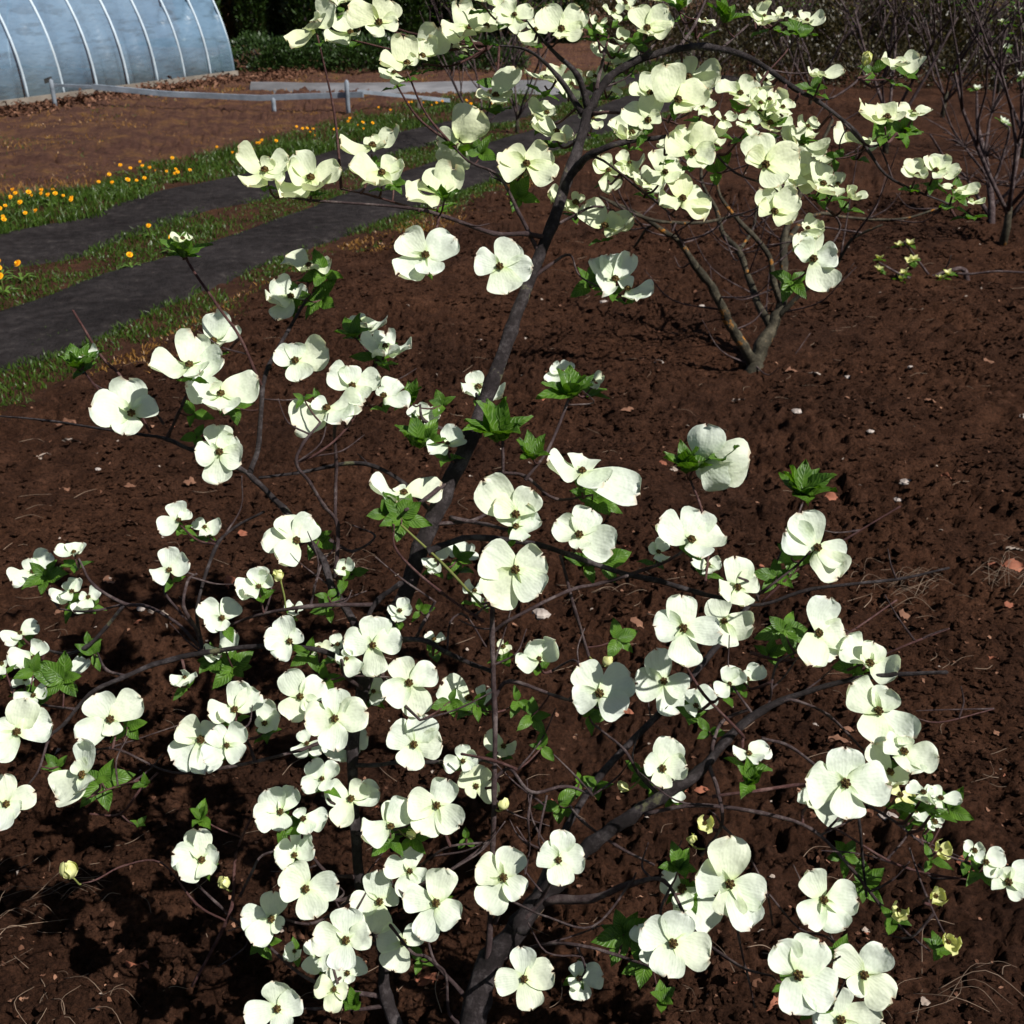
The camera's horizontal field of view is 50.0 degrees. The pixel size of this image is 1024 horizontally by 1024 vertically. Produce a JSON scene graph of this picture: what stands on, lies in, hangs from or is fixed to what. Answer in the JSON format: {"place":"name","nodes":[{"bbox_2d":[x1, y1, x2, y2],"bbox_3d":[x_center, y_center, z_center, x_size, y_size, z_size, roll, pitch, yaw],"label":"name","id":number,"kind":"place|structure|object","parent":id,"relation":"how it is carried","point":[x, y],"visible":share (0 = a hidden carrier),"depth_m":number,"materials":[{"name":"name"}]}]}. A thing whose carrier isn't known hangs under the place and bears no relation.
{"place":"outdoors","nodes":[
{"label":"outdoors","id":0,"kind":"place"},
{"bbox_2d":[0,65,593,199],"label":"grass","id":1,"kind":"structure","parent":0,"point":[174,99],"depth_m":12.46,"materials":[{"name":"plant"}]},
{"bbox_2d":[0,63,613,198],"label":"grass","id":2,"kind":"structure","parent":0,"point":[62,183],"depth_m":12.72,"materials":[{"name":"plant"}]},
{"bbox_2d":[0,74,639,268],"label":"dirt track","id":3,"kind":"structure","parent":0,"point":[47,242],"depth_m":8.66,"materials":[{"name":"asphalt"}]},
{"bbox_2d":[0,79,738,411],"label":"grass","id":4,"kind":"structure","parent":0,"point":[464,192],"depth_m":6.13,"materials":[{"name":"plant"}]},
{"bbox_2d":[0,75,739,372],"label":"dirt track","id":5,"kind":"structure","parent":0,"point":[101,304],"depth_m":6.90,"materials":[{"name":"asphalt"}]},
{"bbox_2d":[1,97,669,375],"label":"grass","id":6,"kind":"structure","parent":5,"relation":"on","point":[324,244],"depth_m":7.84,"materials":[{"name":"plant"}]},
{"bbox_2d":[0,42,754,233],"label":"grass","id":7,"kind":"structure","parent":0,"point":[119,193],"depth_m":10.47,"materials":[{"name":"plant"}]},
{"bbox_2d":[0,0,1023,1023],"bbox_3d":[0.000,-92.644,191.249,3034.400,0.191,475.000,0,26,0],"label":"ground","id":8,"kind":"structure","parent":0,"point":[780,438],"depth_m":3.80,"materials":[{"name":"soil"}]},
{"bbox_2d":[0,273,19,293],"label":"dandelion","id":9,"kind":"object","parent":8,"relation":"on","point":[1,276],"visible":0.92,"depth_m":6.46,"materials":[{"name":"green plant"}]},
{"bbox_2d":[6,260,35,279],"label":"dandelion","id":10,"kind":"object","parent":8,"relation":"on","point":[17,262],"visible":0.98,"depth_m":6.72,"materials":[{"name":"green plant"}]},
{"bbox_2d":[0,868,111,934],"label":"dry straw","id":11,"kind":"object","parent":8,"relation":"on","point":[43,895],"visible":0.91,"depth_m":2.21,"materials":[{"name":"plant"}]},
{"bbox_2d":[56,418,76,425],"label":"dead leaf","id":12,"kind":"object","parent":8,"relation":"on","point":[68,420],"visible":0.69,"depth_m":4.47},
{"bbox_2d":[14,971,140,1023],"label":"dry straw","id":13,"kind":"object","parent":8,"relation":"on","point":[62,1000],"visible":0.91,"depth_m":1.96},
{"bbox_2d":[103,575,114,582],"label":"dead leaf","id":14,"kind":"object","parent":8,"relation":"on","point":[106,579],"visible":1,"depth_m":3.36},
{"bbox_2d":[0,0,237,105],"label":"greenhouse","id":15,"kind":"object","parent":8,"relation":"on","point":[127,43],"visible":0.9,"depth_m":16.83,"materials":[{"name":"plastic"}]},
{"bbox_2d":[119,252,139,267],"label":"dandelion","id":16,"kind":"object","parent":8,"relation":"on","point":[129,254],"visible":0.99,"depth_m":6.98,"materials":[{"name":"green plant"}]},
{"bbox_2d":[125,961,142,968],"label":"dead leaf","id":17,"kind":"object","parent":8,"relation":"on","point":[128,964],"visible":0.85,"depth_m":2.05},
{"bbox_2d":[0,64,354,120],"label":"leaf mulch","id":18,"kind":"object","parent":8,"relation":"on","point":[65,101],"visible":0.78,"depth_m":16.98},
{"bbox_2d":[182,476,197,486],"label":"dead leaf","id":19,"kind":"object","parent":8,"relation":"on","point":[187,482],"visible":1,"depth_m":3.99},
{"bbox_2d":[44,76,363,113],"bbox_3d":[-4.191,-5.586,14.685,4.650,0.470,0.125,6,27,13],"label":"rail","id":20,"kind":"object","parent":8,"relation":"on","point":[347,95],"visible":0.84,"depth_m":14.64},
{"bbox_2d":[214,0,223,18],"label":"conifer","id":21,"kind":"object","parent":8,"relation":"on","point":[217,2],"visible":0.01,"depth_m":26.71,"materials":[{"name":"green plant"}]},
{"bbox_2d":[219,0,239,43],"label":"conifer","id":22,"kind":"object","parent":8,"relation":"on","point":[230,27],"visible":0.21,"depth_m":27.64,"materials":[{"name":"green plant"}]},
{"bbox_2d":[224,575,235,588],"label":"dead leaf","id":23,"kind":"object","parent":8,"relation":"on","point":[229,579],"visible":0.65,"depth_m":3.33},
{"bbox_2d":[221,0,256,42],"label":"conifer","id":24,"kind":"object","parent":8,"relation":"on","point":[223,1],"visible":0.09,"depth_m":27.84,"materials":[{"name":"green plant"}]},
{"bbox_2d":[237,530,247,535],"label":"dead leaf","id":25,"kind":"object","parent":8,"relation":"on","point":[241,533],"visible":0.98,"depth_m":3.66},
{"bbox_2d":[230,0,270,42],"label":"conifer","id":26,"kind":"object","parent":8,"relation":"on","point":[257,8],"visible":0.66,"depth_m":27.19,"materials":[{"name":"green plant"}]},
{"bbox_2d":[230,29,311,71],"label":"shrub","id":27,"kind":"object","parent":8,"relation":"on","point":[244,47],"visible":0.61,"depth_m":20.23,"materials":[{"name":"green plant"}]},
{"bbox_2d":[0,156,559,414],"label":"grass","id":28,"kind":"structure","parent":8,"relation":"on","point":[171,332],"depth_m":7.41,"materials":[{"name":"plant"}]},
{"bbox_2d":[246,35,336,71],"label":"shrub","id":29,"kind":"object","parent":8,"relation":"on","point":[310,47],"visible":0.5,"depth_m":20.43,"materials":[{"name":"green plant"}]},
{"bbox_2d":[277,0,323,41],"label":"conifer","id":30,"kind":"object","parent":8,"relation":"on","point":[292,20],"visible":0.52,"depth_m":27.09,"materials":[{"name":"green plant"}]},
{"bbox_2d":[282,29,370,67],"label":"shrub","id":31,"kind":"object","parent":8,"relation":"on","point":[311,39],"visible":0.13,"depth_m":20.99,"materials":[{"name":"green plant"}]},
{"bbox_2d":[312,549,379,580],"bbox_3d":[-0.506,0.173,3.397,0.180,0.054,0.218,18,31,32],"label":"dry straw","id":32,"kind":"object","parent":8,"relation":"on","point":[353,560],"visible":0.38,"depth_m":3.43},
{"bbox_2d":[0,69,696,310],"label":"grass","id":33,"kind":"structure","parent":8,"relation":"on","point":[420,153],"depth_m":8.00,"materials":[{"name":"plant"}]},
{"bbox_2d":[314,32,389,72],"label":"shrub","id":34,"kind":"object","parent":8,"relation":"on","point":[331,50],"visible":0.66,"depth_m":20.32,"materials":[{"name":"green plant"}]},
{"bbox_2d":[330,0,374,39],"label":"conifer","id":35,"kind":"object","parent":8,"relation":"on","point":[364,30],"visible":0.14,"depth_m":27.19,"materials":[{"name":"green plant"}]},
{"bbox_2d":[348,31,421,67],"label":"shrub","id":36,"kind":"object","parent":8,"relation":"on","point":[385,36],"visible":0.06,"depth_m":21.13,"materials":[{"name":"green plant"}]},
{"bbox_2d":[357,90,449,108],"bbox_3d":[-1.380,-5.576,14.790,1.546,0.292,0.232,-21,33,-35],"label":"fallen rail","id":37,"kind":"object","parent":8,"relation":"on","point":[421,98],"visible":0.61,"depth_m":14.80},
{"bbox_2d":[250,80,559,94],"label":"path","id":38,"kind":"structure","parent":8,"relation":"on","point":[439,87],"depth_m":17.24,"materials":[{"name":"concrete"}]},
{"bbox_2d":[390,0,429,37],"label":"conifer","id":39,"kind":"object","parent":8,"relation":"on","point":[409,19],"visible":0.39,"depth_m":27.16,"materials":[{"name":"green plant"}]},
{"bbox_2d":[367,31,461,71],"bbox_3d":[-1.800,-8.703,20.749,1.902,0.746,1.960,7,27,13],"label":"shrub","id":40,"kind":"object","parent":8,"relation":"on","point":[449,60],"visible":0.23,"depth_m":20.31,"materials":[{"name":"green plant"}]},
{"bbox_2d":[416,972,444,985],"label":"dead leaf","id":41,"kind":"object","parent":8,"relation":"on","point":[425,979],"visible":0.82,"depth_m":2.02,"materials":[{"name":"plant"}]},
{"bbox_2d":[427,0,449,27],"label":"conifer","id":42,"kind":"object","parent":8,"relation":"on","point":[444,12],"visible":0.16,"depth_m":27.81,"materials":[{"name":"green plant"}]},
{"bbox_2d":[412,38,500,67],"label":"shrub","id":43,"kind":"object","parent":8,"relation":"on","point":[424,61],"visible":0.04,"depth_m":20.99,"materials":[{"name":"green plant"}]},
{"bbox_2d":[444,0,487,38],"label":"conifer","id":44,"kind":"object","parent":8,"relation":"on","point":[475,6],"visible":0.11,"depth_m":27.18,"materials":[{"name":"green plant"}]},
{"bbox_2d":[438,34,531,71],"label":"shrub","id":45,"kind":"object","parent":8,"relation":"on","point":[493,53],"visible":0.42,"depth_m":20.50,"materials":[{"name":"green plant"}]},
{"bbox_2d":[417,0,561,140],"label":"bare young tree","id":46,"kind":"object","parent":8,"relation":"on","point":[451,76],"visible":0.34,"depth_m":10.91,"materials":[{"name":"brown plant"}]},
{"bbox_2d":[486,0,523,41],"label":"conifer","id":47,"kind":"object","parent":8,"relation":"on","point":[504,32],"visible":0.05,"depth_m":28.02,"materials":[{"name":"green plant"}]},
{"bbox_2d":[437,0,582,132],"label":"bare young tree","id":48,"kind":"object","parent":8,"relation":"on","point":[518,113],"visible":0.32,"depth_m":12.61,"materials":[{"name":"brown plant"}]},
{"bbox_2d":[0,0,1023,1023],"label":"dogwood tree","id":49,"kind":"object","parent":8,"relation":"on","point":[831,792],"visible":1,"depth_m":1.71,"materials":[{"name":"grey plant"}]},
{"bbox_2d":[0,165,1023,1023],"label":"leaf litter","id":50,"kind":"object","parent":8,"relation":"on","point":[298,935],"visible":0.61,"depth_m":2.47,"materials":[{"name":"plant"}]},
{"bbox_2d":[506,0,548,43],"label":"conifer","id":51,"kind":"object","parent":8,"relation":"on","point":[535,10],"visible":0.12,"depth_m":27.23,"materials":[{"name":"green plant"}]},
{"bbox_2d":[531,608,550,619],"bbox_3d":[0.085,0.293,3.147,0.046,0.031,0.048,-15,30,-27],"label":"stone","id":52,"kind":"object","parent":8,"relation":"on","point":[541,613],"visible":1,"depth_m":3.13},
{"bbox_2d":[533,0,560,41],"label":"conifer","id":53,"kind":"object","parent":8,"relation":"on","point":[545,36],"visible":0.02,"depth_m":28.91,"materials":[{"name":"green plant"}]},
{"bbox_2d":[547,0,589,43],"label":"conifer","id":54,"kind":"object","parent":8,"relation":"on","point":[584,7],"visible":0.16,"depth_m":27.91,"materials":[{"name":"green plant"}]},
{"bbox_2d":[563,583,645,604],"bbox_3d":[0.281,0.242,3.252,0.265,0.072,0.080,-2,26,-3],"label":"dry straw","id":55,"kind":"object","parent":8,"relation":"on","point":[610,589],"visible":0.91,"depth_m":3.23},
{"bbox_2d":[548,0,676,41],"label":"evergreen bush","id":56,"kind":"object","parent":8,"relation":"on","point":[595,6],"visible":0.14,"depth_m":28.92,"materials":[{"name":"green plant"}]},
{"bbox_2d":[621,406,633,411],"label":"dead leaf","id":57,"kind":"object","parent":8,"relation":"on","point":[628,408],"visible":0.73,"depth_m":4.63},
{"bbox_2d":[630,617,643,627],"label":"dead leaf","id":58,"kind":"object","parent":8,"relation":"on","point":[636,622],"visible":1,"depth_m":3.12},
{"bbox_2d":[599,0,699,46],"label":"evergreen bush","id":59,"kind":"object","parent":8,"relation":"on","point":[625,23],"visible":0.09,"depth_m":27.10,"materials":[{"name":"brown plant"}]},
{"bbox_2d":[610,23,692,67],"bbox_3d":[2.690,-9.109,21.400,1.732,1.092,1.809,6,27,11],"label":"brown bush","id":60,"kind":"object","parent":8,"relation":"on","point":[669,34],"visible":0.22,"depth_m":21.28,"materials":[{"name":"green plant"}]},
{"bbox_2d":[622,0,747,59],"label":"evergreen bush","id":61,"kind":"object","parent":8,"relation":"on","point":[689,12],"visible":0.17,"depth_m":23.95,"materials":[{"name":"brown plant"}]},
{"bbox_2d":[659,0,737,67],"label":"bare young tree","id":62,"kind":"object","parent":8,"relation":"on","point":[694,54],"visible":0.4,"depth_m":19.47,"materials":[{"name":"brown plant"}]},
{"bbox_2d":[691,786,712,792],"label":"dead leaf","id":63,"kind":"object","parent":8,"relation":"on","point":[699,789],"visible":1,"depth_m":2.50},
{"bbox_2d":[661,25,754,79],"bbox_3d":[3.339,-7.891,18.971,1.675,1.056,1.750,-19,32,-34],"label":"brown bush","id":64,"kind":"object","parent":8,"relation":"on","point":[674,59],"visible":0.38,"depth_m":18.93,"materials":[{"name":"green plant"}]},
{"bbox_2d":[676,0,778,49],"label":"evergreen bush","id":65,"kind":"object","parent":8,"relation":"on","point":[740,3],"visible":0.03,"depth_m":26.32,"materials":[{"name":"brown plant"}]},
{"bbox_2d":[570,49,945,375],"bbox_3d":[1.242,-1.363,5.155,1.532,1.392,1.947,8,27,15],"label":"lichened tree","id":66,"kind":"object","parent":8,"relation":"on","point":[755,358],"visible":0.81,"depth_m":5.13,"materials":[{"name":"brown plant"}]},
{"bbox_2d":[716,16,801,72],"bbox_3d":[4.615,-8.811,20.779,1.761,1.110,1.840,0,26,0],"label":"brown bush","id":67,"kind":"object","parent":8,"relation":"on","point":[749,32],"visible":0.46,"depth_m":20.64,"materials":[{"name":"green plant"}]},
{"bbox_2d":[694,0,845,64],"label":"evergreen bush","id":68,"kind":"object","parent":8,"relation":"on","point":[734,26],"visible":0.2,"depth_m":22.52,"materials":[{"name":"green plant"}]},
{"bbox_2d":[757,0,813,70],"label":"bare young tree","id":69,"kind":"object","parent":8,"relation":"on","point":[780,43],"visible":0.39,"depth_m":20.16,"materials":[{"name":"brown plant"}]},
{"bbox_2d":[791,408,801,413],"bbox_3d":[1.197,-0.423,4.613,0.043,0.028,0.041,0,26,0],"label":"stone","id":70,"kind":"object","parent":8,"relation":"on","point":[795,410],"visible":0.81,"depth_m":4.60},
{"bbox_2d":[748,31,846,84],"bbox_3d":[4.824,-7.616,18.456,1.682,1.015,1.610,7,27,15],"label":"brown bush","id":71,"kind":"object","parent":8,"relation":"on","point":[794,44],"visible":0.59,"depth_m":18.43,"materials":[{"name":"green plant"}]},
{"bbox_2d":[751,0,865,51],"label":"evergreen bush","id":72,"kind":"object","parent":8,"relation":"on","point":[818,29],"visible":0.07,"depth_m":25.53,"materials":[{"name":"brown plant"}]},
{"bbox_2d":[799,31,861,74],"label":"brown bush","id":73,"kind":"object","parent":8,"relation":"on","point":[830,53],"visible":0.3,"depth_m":20.08,"materials":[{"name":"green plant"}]},
{"bbox_2d":[772,0,889,105],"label":"bare young tree","id":74,"kind":"object","parent":8,"relation":"on","point":[834,55],"visible":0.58,"depth_m":15.02,"materials":[{"name":"brown plant"}]},
{"bbox_2d":[824,492,838,499],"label":"dead leaf","id":75,"kind":"object","parent":8,"relation":"on","point":[830,495],"visible":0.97,"depth_m":3.85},
{"bbox_2d":[827,734,851,744],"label":"dead leaf","id":76,"kind":"object","parent":8,"relation":"on","point":[837,738],"visible":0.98,"depth_m":2.67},
{"bbox_2d":[839,726,856,731],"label":"dead leaf","id":77,"kind":"object","parent":8,"relation":"on","point":[847,728],"visible":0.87,"depth_m":2.72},
{"bbox_2d":[774,0,939,69],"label":"evergreen bush","id":78,"kind":"object","parent":8,"relation":"on","point":[836,23],"visible":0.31,"depth_m":21.16,"materials":[{"name":"green plant"}]},
{"bbox_2d":[821,29,922,88],"bbox_3d":[5.924,-7.429,18.032,1.682,1.060,1.757,15,30,27],"label":"brown bush","id":79,"kind":"object","parent":8,"relation":"on","point":[847,65],"visible":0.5,"depth_m":17.94,"materials":[{"name":"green plant"}]},
{"bbox_2d":[842,0,910,74],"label":"bare young tree","id":80,"kind":"object","parent":8,"relation":"on","point":[884,22],"visible":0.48,"depth_m":19.31,"materials":[{"name":"brown plant"}]},
{"bbox_2d":[877,811,898,819],"bbox_3d":[0.828,0.671,2.414,0.041,0.024,0.036,-12,29,-23],"label":"stone","id":81,"kind":"object","parent":8,"relation":"on","point":[888,814],"visible":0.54,"depth_m":2.41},
{"bbox_2d":[821,0,967,53],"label":"evergreen bush","id":82,"kind":"object","parent":8,"relation":"on","point":[869,3],"visible":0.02,"depth_m":24.57,"materials":[{"name":"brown plant"}]},
{"bbox_2d":[829,0,963,153],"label":"bare young tree","id":83,"kind":"object","parent":8,"relation":"on","point":[885,146],"visible":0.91,"depth_m":10.81,"materials":[{"name":"brown plant"}]},
{"bbox_2d":[899,479,909,484],"bbox_3d":[1.424,-0.107,3.972,0.052,0.028,0.040,0,26,0],"label":"stone","id":84,"kind":"object","parent":8,"relation":"on","point":[903,481],"visible":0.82,"depth_m":3.96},
{"bbox_2d":[899,609,910,619],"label":"dead leaf","id":85,"kind":"object","parent":8,"relation":"on","point":[906,616],"visible":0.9,"depth_m":3.20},
{"bbox_2d":[850,558,966,611],"bbox_3d":[1.200,0.237,3.338,0.366,0.097,0.304,-9,28,-18],"label":"dry straw","id":86,"kind":"object","parent":8,"relation":"on","point":[907,587],"visible":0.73,"depth_m":3.34,"materials":[{"name":"plant"}]},
{"bbox_2d":[871,31,949,77],"bbox_3d":[7.127,-8.140,19.628,1.497,0.904,1.433,-23,35,-39],"label":"brown bush","id":87,"kind":"object","parent":8,"relation":"on","point":[924,52],"visible":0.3,"depth_m":19.45,"materials":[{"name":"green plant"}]},
{"bbox_2d":[921,996,930,1005],"bbox_3d":[0.746,0.886,1.985,0.018,0.008,0.017,-21,33,-36],"label":"stone","id":88,"kind":"object","parent":8,"relation":"on","point":[924,1001],"visible":1,"depth_m":1.99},
{"bbox_2d":[899,0,956,47],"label":"bare young tree","id":89,"kind":"object","parent":8,"relation":"on","point":[935,19],"visible":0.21,"depth_m":21.63,"materials":[{"name":"brown plant"}]},
{"bbox_2d":[842,0,1023,72],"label":"evergreen bush","id":90,"kind":"object","parent":8,"relation":"on","point":[961,35],"visible":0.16,"depth_m":20.61,"materials":[{"name":"green plant"}]},
{"bbox_2d":[873,239,1023,282],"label":"young dogwood","id":91,"kind":"object","parent":8,"relation":"on","point":[914,258],"visible":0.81,"depth_m":6.57,"materials":[{"name":"green plant"}]},
{"bbox_2d":[884,0,1019,117],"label":"bare young tree","id":92,"kind":"object","parent":8,"relation":"on","point":[945,95],"visible":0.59,"depth_m":13.50,"materials":[{"name":"brown plant"}]},
{"bbox_2d":[918,41,1009,90],"bbox_3d":[7.247,-7.082,17.546,1.400,0.845,1.340,5,27,10],"label":"brown bush","id":93,"kind":"object","parent":8,"relation":"on","point":[967,83],"visible":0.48,"depth_m":17.53,"materials":[{"name":"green plant"}]},
{"bbox_2d":[905,919,1023,1016],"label":"dry straw","id":94,"kind":"object","parent":8,"relation":"on","point":[961,980],"visible":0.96,"depth_m":2.00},
{"bbox_2d":[907,6,1023,223],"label":"slender dogwood","id":95,"kind":"object","parent":8,"relation":"on","point":[989,211],"visible":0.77,"depth_m":8.12,"materials":[{"name":"brown plant"}]},
{"bbox_2d":[924,0,1023,41],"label":"evergreen bush","id":96,"kind":"object","parent":8,"relation":"on","point":[960,16],"visible":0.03,"depth_m":24.45,"materials":[{"name":"green plant"}]},
{"bbox_2d":[937,0,1023,245],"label":"bare young tree","id":97,"kind":"object","parent":8,"relation":"on","point":[1007,207],"visible":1,"depth_m":6.95,"materials":[{"name":"brown plant"}]},
{"bbox_2d":[938,0,1023,72],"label":"evergreen bush","id":98,"kind":"object","parent":8,"relation":"on","point":[1017,22],"visible":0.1,"depth_m":20.47,"materials":[{"name":"green plant"}]},
{"bbox_2d":[953,29,1023,81],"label":"brown bush","id":99,"kind":"object","parent":8,"relation":"on","point":[994,49],"visible":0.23,"depth_m":19.06,"materials":[{"name":"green plant"}]},
{"bbox_2d":[956,0,1023,158],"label":"bare young tree","id":100,"kind":"object","parent":8,"relation":"on","point":[1019,65],"visible":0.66,"depth_m":10.75,"materials":[{"name":"brown plant"}]},
{"bbox_2d":[987,562,1003,566],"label":"dead leaf","id":101,"kind":"object","parent":8,"relation":"on","point":[994,563],"visible":0.97,"depth_m":3.42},
{"bbox_2d":[970,545,1023,599],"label":"dry straw","id":102,"kind":"object","parent":8,"relation":"on","point":[1002,570],"visible":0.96,"depth_m":3.38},
{"bbox_2d":[976,0,1023,93],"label":"bare young tree","id":103,"kind":"object","parent":8,"relation":"on","point":[1004,69],"visible":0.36,"depth_m":16.59,"materials":[{"name":"brown plant"}]},
{"bbox_2d":[987,50,1023,92],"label":"brown bush","id":104,"kind":"object","parent":8,"relation":"on","point":[1011,68],"visible":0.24,"depth_m":17.18,"materials":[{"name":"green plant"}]},
{"bbox_2d":[1004,601,1013,607],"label":"dead leaf","id":105,"kind":"object","parent":8,"relation":"on","point":[1008,604],"visible":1,"depth_m":3.22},
{"bbox_2d":[1004,558,1023,571],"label":"dead leaf","id":106,"kind":"object","parent":8,"relation":"on","point":[1014,564],"visible":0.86,"depth_m":3.45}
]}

